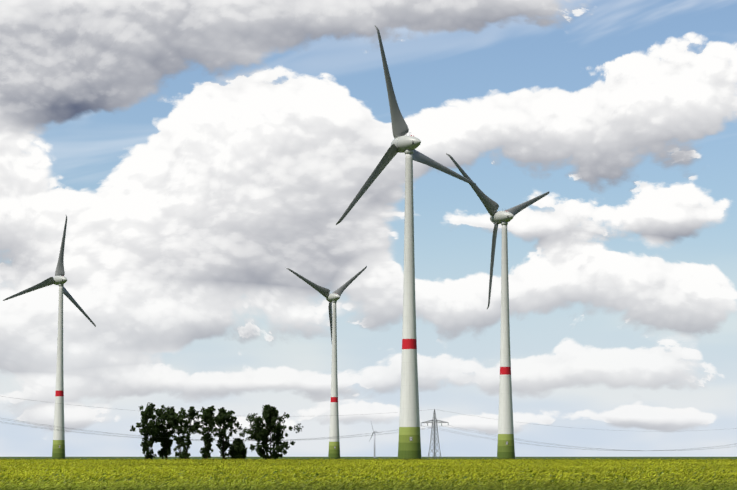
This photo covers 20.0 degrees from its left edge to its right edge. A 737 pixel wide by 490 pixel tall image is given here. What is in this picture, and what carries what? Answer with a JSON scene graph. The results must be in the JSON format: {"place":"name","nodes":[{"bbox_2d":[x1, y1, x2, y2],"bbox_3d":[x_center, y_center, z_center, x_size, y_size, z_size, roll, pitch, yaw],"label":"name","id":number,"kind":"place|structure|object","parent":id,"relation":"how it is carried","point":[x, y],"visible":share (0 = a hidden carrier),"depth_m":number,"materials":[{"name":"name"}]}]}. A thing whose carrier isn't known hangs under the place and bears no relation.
{"place":"outdoors","nodes":[
{"label":"outdoors","id":0,"kind":"place"},
{"bbox_2d":[0,458,736,489],"bbox_3d":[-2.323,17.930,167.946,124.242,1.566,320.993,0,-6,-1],"label":"barley field","id":1,"kind":"structure","parent":0,"point":[23,470],"depth_m":89.07,"materials":[{"name":"green plant"}]},
{"bbox_2d":[0,457,736,459],"bbox_3d":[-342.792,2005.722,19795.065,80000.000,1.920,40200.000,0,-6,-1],"label":"ground","id":2,"kind":"structure","parent":0,"point":[491,458],"depth_m":6822.22,"materials":[{"name":"green plant"}]},
{"bbox_2d":[3,215,95,458],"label":"turbine","id":3,"kind":"object","parent":2,"relation":"on","point":[59,279],"visible":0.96,"depth_m":1241.33,"materials":[{"name":"paint"}]},
{"bbox_2d":[130,402,168,459],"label":"tree","id":4,"kind":"object","parent":2,"relation":"on","point":[148,429],"visible":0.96,"depth_m":992.04,"materials":[{"name":"green plant"}]},
{"bbox_2d":[154,404,180,458],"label":"tree","id":5,"kind":"object","parent":2,"relation":"on","point":[166,443],"visible":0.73,"depth_m":997.68,"materials":[{"name":"green plant"}]},
{"bbox_2d":[168,406,200,458],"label":"tree","id":6,"kind":"object","parent":2,"relation":"on","point":[177,420],"visible":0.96,"depth_m":992.86,"materials":[{"name":"green plant"}]},
{"bbox_2d":[195,405,217,458],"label":"tree","id":7,"kind":"object","parent":2,"relation":"on","point":[208,417],"visible":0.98,"depth_m":986.41,"materials":[{"name":"green plant"}]},
{"bbox_2d":[209,407,242,458],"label":"tree","id":8,"kind":"object","parent":2,"relation":"on","point":[224,419],"visible":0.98,"depth_m":997.69,"materials":[{"name":"green plant"}]},
{"bbox_2d":[228,438,246,459],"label":"bush","id":9,"kind":"object","parent":2,"relation":"on","point":[237,449],"visible":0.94,"depth_m":996.13,"materials":[{"name":"green plant"}]},
{"bbox_2d":[239,404,302,458],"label":"tree","id":10,"kind":"object","parent":2,"relation":"on","point":[257,432],"visible":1,"depth_m":988.54,"materials":[{"name":"green plant"}]},
{"bbox_2d":[286,266,366,458],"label":"turbine","id":11,"kind":"object","parent":2,"relation":"on","point":[334,444],"visible":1,"depth_m":1376.83,"materials":[{"name":"paint"}]},
{"bbox_2d":[369,422,378,457],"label":"turbine","id":12,"kind":"object","parent":2,"relation":"on","point":[374,439],"visible":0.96,"depth_m":5176.11,"materials":[{"name":"white metal"}]},
{"bbox_2d":[336,25,475,459],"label":"turbine","id":13,"kind":"object","parent":2,"relation":"on","point":[409,444],"visible":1,"depth_m":696.64,"materials":[{"name":"paint"}]},
{"bbox_2d":[422,409,448,459],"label":"pylon","id":14,"kind":"object","parent":2,"relation":"on","point":[434,430],"visible":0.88,"depth_m":1145.22,"materials":[{"name":"metal"}]},
{"bbox_2d":[0,396,736,450],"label":"power line wires","id":15,"kind":"object","parent":14,"relation":"attached to","point":[360,436],"visible":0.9,"depth_m":1108.69,"materials":[{"name":"metal"}]},
{"bbox_2d":[446,153,549,458],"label":"turbine","id":16,"kind":"object","parent":2,"relation":"on","point":[505,448],"visible":0.98,"depth_m":912.53,"materials":[{"name":"paint"}]},
{"bbox_2d":[0,0,736,456],"label":"sky","id":17,"kind":"structure","parent":0,"point":[194,153],"materials":[{"name":"white"}]}
]}

